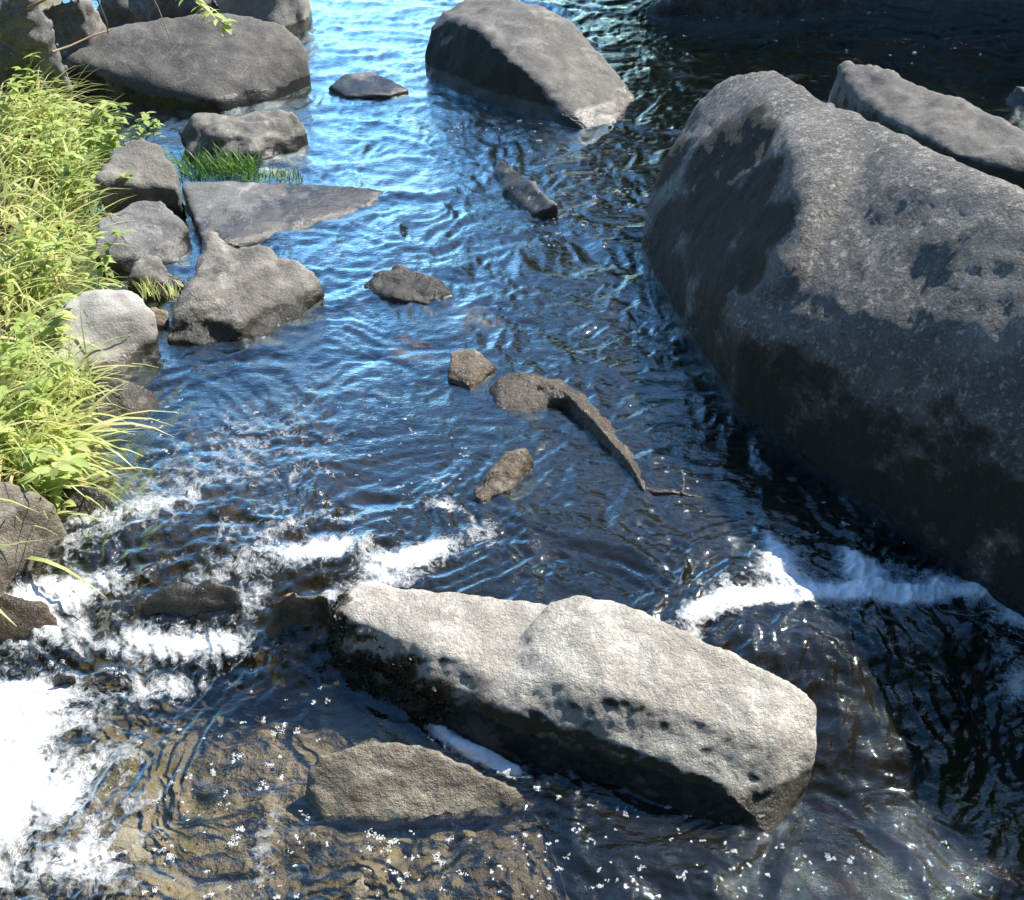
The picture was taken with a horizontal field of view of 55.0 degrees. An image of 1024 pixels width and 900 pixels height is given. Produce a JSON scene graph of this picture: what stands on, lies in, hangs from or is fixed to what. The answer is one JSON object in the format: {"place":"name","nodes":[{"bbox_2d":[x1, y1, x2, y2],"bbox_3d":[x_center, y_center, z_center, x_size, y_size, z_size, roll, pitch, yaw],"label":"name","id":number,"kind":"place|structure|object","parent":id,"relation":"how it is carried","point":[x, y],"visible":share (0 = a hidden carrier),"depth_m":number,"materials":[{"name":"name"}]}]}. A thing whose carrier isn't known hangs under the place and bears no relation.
{"place":"outdoors","nodes":[
{"label":"outdoors","id":0,"kind":"place"},
{"bbox_2d":[0,51,193,625],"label":"grass","id":1,"kind":"structure","parent":0,"point":[71,414],"depth_m":3.85,"materials":[{"name":"green plant"}]},
{"bbox_2d":[6,313,128,402],"bbox_3d":[-1.468,-0.297,3.249,0.389,0.268,0.424,0,38,0],"label":"grass tuft","id":2,"kind":"object","parent":1,"relation":"on","point":[91,386],"visible":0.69,"depth_m":3.28,"materials":[{"name":"green plant"}]},
{"bbox_2d":[51,29,109,52],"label":"twig","id":3,"kind":"object","parent":1,"relation":"on","point":[68,46],"visible":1,"depth_m":5.43,"materials":[{"name":"brown wood"}]},
{"bbox_2d":[50,151,132,224],"bbox_3d":[-1.938,-1.199,4.505,0.415,0.303,0.268,20,42,23],"label":"leafy plant","id":4,"kind":"object","parent":1,"relation":"on","point":[72,158],"visible":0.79,"depth_m":4.49,"materials":[{"name":"green plant"}]},
{"bbox_2d":[77,129,124,170],"bbox_3d":[-2.107,-1.554,5.039,0.211,0.205,0.313,-30,47,-33],"label":"leafy plant","id":5,"kind":"object","parent":1,"relation":"on","point":[112,139],"visible":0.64,"depth_m":4.98,"materials":[{"name":"green plant"}]},
{"bbox_2d":[0,0,1023,899],"bbox_3d":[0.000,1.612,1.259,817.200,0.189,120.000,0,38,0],"label":"water","id":6,"kind":"structure","parent":0,"point":[862,626],"depth_m":3.21,"materials":[{"name":"blue liquid"}]},
{"bbox_2d":[436,302,502,348],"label":"stone","id":7,"kind":"object","parent":6,"relation":"in","point":[485,311],"visible":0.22,"depth_m":3.96,"materials":[{"name":"grey stone"}]},
{"bbox_2d":[447,349,496,397],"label":"stone","id":8,"kind":"object","parent":6,"relation":"in","point":[470,369],"visible":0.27,"depth_m":3.56,"materials":[{"name":"grey stone"}]},
{"bbox_2d":[473,448,533,502],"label":"stone","id":9,"kind":"object","parent":6,"relation":"in","point":[507,471],"visible":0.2,"depth_m":3.10,"materials":[{"name":"brown stone"}]},
{"bbox_2d":[31,8,1000,899],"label":"foam","id":10,"kind":"object","parent":6,"relation":"on","point":[231,844],"visible":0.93,"depth_m":2.33,"materials":[{"name":"white"}]},
{"bbox_2d":[492,160,557,216],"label":"stone","id":11,"kind":"object","parent":6,"relation":"in","point":[518,189],"visible":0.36,"depth_m":4.78,"materials":[{"name":"stone"}]},
{"bbox_2d":[486,372,645,492],"bbox_3d":[0.259,-0.067,3.388,0.330,0.194,0.769,-31,48,-34],"label":"log","id":12,"kind":"object","parent":6,"relation":"on","point":[520,392],"visible":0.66,"depth_m":3.43,"materials":[{"name":"wood"}]},
{"bbox_2d":[646,470,701,497],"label":"twig","id":13,"kind":"object","parent":6,"relation":"on","point":[663,491],"visible":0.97,"depth_m":3.06,"materials":[{"name":"wood"}]},
{"bbox_2d":[646,0,863,16],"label":"boulder","id":14,"kind":"object","parent":6,"relation":"in","point":[727,8],"visible":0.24,"depth_m":7.43,"materials":[{"name":"grey stone"}]},
{"bbox_2d":[1006,86,1023,104],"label":"stone","id":15,"kind":"object","parent":6,"relation":"in","point":[1016,95],"visible":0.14,"depth_m":5.90,"materials":[{"name":"grey stone"}]},
{"bbox_2d":[0,0,1023,899],"bbox_3d":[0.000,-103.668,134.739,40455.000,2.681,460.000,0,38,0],"label":"ground","id":16,"kind":"structure","parent":0,"point":[972,778],"depth_m":2.50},
{"bbox_2d":[4,52,58,108],"bbox_3d":[-2.648,-2.029,5.470,0.290,0.360,0.451,-25,44,-28],"label":"leafy plant","id":17,"kind":"object","parent":16,"relation":"on","point":[31,55],"visible":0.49,"depth_m":5.40,"materials":[{"name":"green plant"}]},
{"bbox_2d":[0,0,72,116],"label":"rock","id":18,"kind":"object","parent":16,"relation":"on","point":[23,33],"visible":0.59,"depth_m":5.39,"materials":[{"name":"grey stone"}]},
{"bbox_2d":[24,0,45,10],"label":"twig","id":19,"kind":"object","parent":18,"relation":"on","point":[33,5],"visible":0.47,"depth_m":5.25,"materials":[{"name":"wood"}]},
{"bbox_2d":[0,481,76,593],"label":"rock","id":20,"kind":"object","parent":16,"relation":"on","point":[16,564],"visible":0.38,"depth_m":2.82,"materials":[{"name":"grey stone"}]},
{"bbox_2d":[0,293,76,388],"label":"leafy plant","id":21,"kind":"object","parent":16,"relation":"on","point":[60,313],"visible":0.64,"depth_m":3.43,"materials":[{"name":"green plant"}]},
{"bbox_2d":[0,592,77,683],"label":"rock","id":22,"kind":"object","parent":16,"relation":"on","point":[25,617],"visible":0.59,"depth_m":2.74,"materials":[{"name":"grey stone"}]},
{"bbox_2d":[0,357,78,449],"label":"leafy plant","id":23,"kind":"object","parent":16,"relation":"on","point":[37,390],"visible":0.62,"depth_m":3.10,"materials":[{"name":"green plant"}]},
{"bbox_2d":[0,74,81,144],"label":"leafy plant","id":24,"kind":"object","parent":16,"relation":"on","point":[12,96],"visible":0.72,"depth_m":5.06,"materials":[{"name":"green plant"}]},
{"bbox_2d":[0,395,81,477],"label":"grass tuft","id":25,"kind":"object","parent":16,"relation":"on","point":[29,438],"visible":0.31,"depth_m":3.04,"materials":[{"name":"green plant"}]},
{"bbox_2d":[0,431,97,513],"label":"leafy plant","id":26,"kind":"object","parent":16,"relation":"on","point":[64,468],"visible":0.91,"depth_m":2.92,"materials":[{"name":"green plant"}]},
{"bbox_2d":[7,116,105,186],"bbox_3d":[-2.219,-1.445,4.772,0.452,0.332,0.322,23,44,27],"label":"leafy plant","id":27,"kind":"object","parent":16,"relation":"on","point":[95,130],"visible":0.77,"depth_m":4.77,"materials":[{"name":"green plant"}]},
{"bbox_2d":[0,218,136,311],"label":"leafy plant","id":28,"kind":"object","parent":16,"relation":"on","point":[105,260],"visible":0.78,"depth_m":3.89,"materials":[{"name":"green plant"}]},
{"bbox_2d":[52,675,87,712],"bbox_3d":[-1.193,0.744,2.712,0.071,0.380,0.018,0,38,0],"label":"stone","id":29,"kind":"object","parent":16,"relation":"on","point":[59,680],"visible":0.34,"depth_m":2.64,"materials":[{"name":"grey stone"}]},
{"bbox_2d":[42,0,106,95],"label":"rock","id":30,"kind":"object","parent":16,"relation":"on","point":[73,21],"visible":0.48,"depth_m":5.72,"materials":[{"name":"stone"}]},
{"bbox_2d":[47,100,116,152],"bbox_3d":[-2.244,-1.700,5.150,0.386,0.300,0.296,-12,40,-15],"label":"leafy plant","id":31,"kind":"object","parent":16,"relation":"on","point":[94,114],"visible":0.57,"depth_m":5.10,"materials":[{"name":"green plant"}]},
{"bbox_2d":[49,485,117,563],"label":"stone","id":32,"kind":"object","parent":16,"relation":"on","point":[83,503],"visible":0.12,"depth_m":2.98,"materials":[{"name":"grey stone"}]},
{"bbox_2d":[97,0,108,33],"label":"twig","id":33,"kind":"object","parent":16,"relation":"on","point":[103,15],"visible":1,"depth_m":5.20,"materials":[{"name":"brown wood"}]},
{"bbox_2d":[46,289,168,434],"bbox_3d":[-1.501,-0.257,3.677,0.340,0.616,0.399,0,38,0],"label":"boulder","id":34,"kind":"object","parent":16,"relation":"on","point":[111,314],"visible":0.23,"depth_m":3.57,"materials":[{"name":"stone"}]},
{"bbox_2d":[90,102,164,148],"bbox_3d":[-2.051,-1.708,5.227,0.401,0.216,0.258,-12,40,-15],"label":"leafy plant","id":35,"kind":"object","parent":16,"relation":"on","point":[145,117],"visible":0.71,"depth_m":5.22,"materials":[{"name":"green plant"}]},
{"bbox_2d":[95,377,175,468],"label":"rock","id":36,"kind":"object","parent":16,"relation":"on","point":[130,396],"visible":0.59,"depth_m":3.43,"materials":[{"name":"grey stone"}]},
{"bbox_2d":[95,139,187,227],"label":"rock","id":37,"kind":"object","parent":16,"relation":"on","point":[153,175],"visible":0.36,"depth_m":4.53,"materials":[{"name":"stone"}]},
{"bbox_2d":[95,201,190,289],"bbox_3d":[-1.612,-0.792,4.406,0.384,0.553,0.417,0,38,0],"label":"rock","id":38,"kind":"object","parent":16,"relation":"on","point":[161,229],"visible":0.49,"depth_m":4.27,"materials":[{"name":"grey stone"}]},
{"bbox_2d":[127,254,184,324],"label":"rock","id":39,"kind":"object","parent":16,"relation":"on","point":[154,267],"visible":0.23,"depth_m":4.03,"materials":[{"name":"stone"}]},
{"bbox_2d":[133,272,186,301],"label":"grass tuft","id":40,"kind":"object","parent":39,"relation":"on","point":[175,293],"visible":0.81,"depth_m":3.98,"materials":[{"name":"green plant"}]},
{"bbox_2d":[96,0,219,28],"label":"boulder","id":41,"kind":"object","parent":16,"relation":"on","point":[117,13],"visible":0.09,"depth_m":6.14,"materials":[{"name":"grey stone"}]},
{"bbox_2d":[150,307,172,377],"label":"stone","id":42,"kind":"object","parent":16,"relation":"on","point":[162,319],"visible":0.17,"depth_m":3.86,"materials":[{"name":"stone"}]},
{"bbox_2d":[154,0,171,44],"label":"twig","id":43,"kind":"object","parent":16,"relation":"on","point":[163,21],"visible":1,"depth_m":5.32,"materials":[{"name":"brown wood"}]},
{"bbox_2d":[61,13,310,153],"bbox_3d":[-2.057,-2.202,6.033,1.584,0.807,0.661,0,38,0],"label":"boulder","id":44,"kind":"object","parent":16,"relation":"on","point":[197,65],"visible":0.53,"depth_m":5.83,"materials":[{"name":"stone"}]},
{"bbox_2d":[142,579,257,683],"bbox_3d":[-0.903,0.534,2.840,0.275,0.371,0.101,0,38,0],"label":"rock","id":45,"kind":"object","parent":16,"relation":"on","point":[185,599],"visible":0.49,"depth_m":2.76,"materials":[{"name":"grey stone"}]},
{"bbox_2d":[178,0,237,35],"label":"leafy twig","id":46,"kind":"object","parent":16,"relation":"on","point":[225,26],"visible":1,"depth_m":5.00,"materials":[{"name":"green plant"}]},
{"bbox_2d":[166,138,276,183],"bbox_3d":[-1.437,-1.451,4.909,0.618,0.175,0.470,0,38,0],"label":"grass tuft","id":47,"kind":"object","parent":16,"relation":"on","point":[227,166],"visible":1,"depth_m":4.89,"materials":[{"name":"green plant"}]},
{"bbox_2d":[179,109,307,183],"bbox_3d":[-1.451,-1.514,5.337,0.674,0.595,0.417,0,38,0],"label":"rock","id":48,"kind":"object","parent":16,"relation":"on","point":[273,133],"visible":0.41,"depth_m":5.19,"materials":[{"name":"stone"}]},
{"bbox_2d":[167,231,330,394],"bbox_3d":[-1.042,-0.505,4.029,0.587,0.591,0.635,0,38,0],"label":"rock","id":49,"kind":"object","parent":16,"relation":"on","point":[238,296],"visible":0.65,"depth_m":3.85,"materials":[{"name":"stone"}]},
{"bbox_2d":[213,0,313,65],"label":"boulder","id":50,"kind":"object","parent":16,"relation":"on","point":[292,16],"visible":0.15,"depth_m":6.91,"materials":[{"name":"stone"}]},
{"bbox_2d":[182,181,381,303],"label":"slab","id":51,"kind":"structure","parent":16,"relation":"on","point":[240,214],"depth_m":4.58,"materials":[{"name":"grey stone"}]},
{"bbox_2d":[244,161,307,183],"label":"grass tuft","id":52,"kind":"object","parent":51,"relation":"on","point":[283,175],"visible":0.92,"depth_m":4.87,"materials":[{"name":"green plant"}]},
{"bbox_2d":[265,593,337,689],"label":"rock","id":53,"kind":"object","parent":16,"relation":"on","point":[300,648],"visible":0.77,"depth_m":2.70,"materials":[{"name":"grey stone"}]},
{"bbox_2d":[329,72,408,127],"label":"stone","id":54,"kind":"object","parent":16,"relation":"on","point":[367,85],"visible":0.36,"depth_m":6.01,"materials":[{"name":"grey stone"}]},
{"bbox_2d":[364,264,451,351],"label":"stone","id":55,"kind":"object","parent":16,"relation":"on","point":[401,283],"visible":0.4,"depth_m":4.06,"materials":[{"name":"stone"}]},
{"bbox_2d":[385,332,438,357],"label":"stone","id":56,"kind":"object","parent":16,"relation":"on","point":[408,342],"visible":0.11,"depth_m":3.78,"materials":[{"name":"grey stone"}]},
{"bbox_2d":[305,741,532,831],"bbox_3d":[-0.229,0.938,2.472,0.564,0.491,0.156,0,38,0],"label":"rock","id":57,"kind":"object","parent":16,"relation":"on","point":[388,786],"visible":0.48,"depth_m":2.35,"materials":[{"name":"grey stone"}]},
{"bbox_2d":[403,822,565,899],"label":"rock","id":58,"kind":"object","parent":16,"relation":"on","point":[497,844],"visible":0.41,"depth_m":2.28,"materials":[{"name":"brown stone"}]},
{"bbox_2d":[425,0,635,128],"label":"boulder","id":59,"kind":"object","parent":16,"relation":"on","point":[535,60],"visible":0.68,"depth_m":5.88,"materials":[{"name":"stone"}]},
{"bbox_2d":[327,583,816,893],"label":"slab","id":60,"kind":"structure","parent":16,"relation":"on","point":[603,702],"depth_m":2.43,"materials":[{"name":"stone"}]},
{"bbox_2d":[640,71,1023,705],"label":"boulder","id":61,"kind":"object","parent":16,"relation":"on","point":[841,292],"visible":0.79,"depth_m":2.96,"materials":[{"name":"stone"}]},
{"bbox_2d":[805,786,1003,899],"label":"rock","id":62,"kind":"object","parent":16,"relation":"on","point":[887,839],"visible":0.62,"depth_m":2.39,"materials":[{"name":"grey stone"}]},
{"bbox_2d":[827,60,1023,189],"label":"boulder","id":63,"kind":"object","parent":16,"relation":"on","point":[962,130],"visible":0.39,"depth_m":4.89,"materials":[{"name":"stone"}]},
{"bbox_2d":[878,656,977,765],"bbox_3d":[0.936,0.747,2.746,0.662,0.463,0.271,0,38,0],"label":"boulder","id":64,"kind":"object","parent":16,"relation":"on","point":[945,717],"visible":0.1,"depth_m":2.64,"materials":[{"name":"black stone"}]}
]}

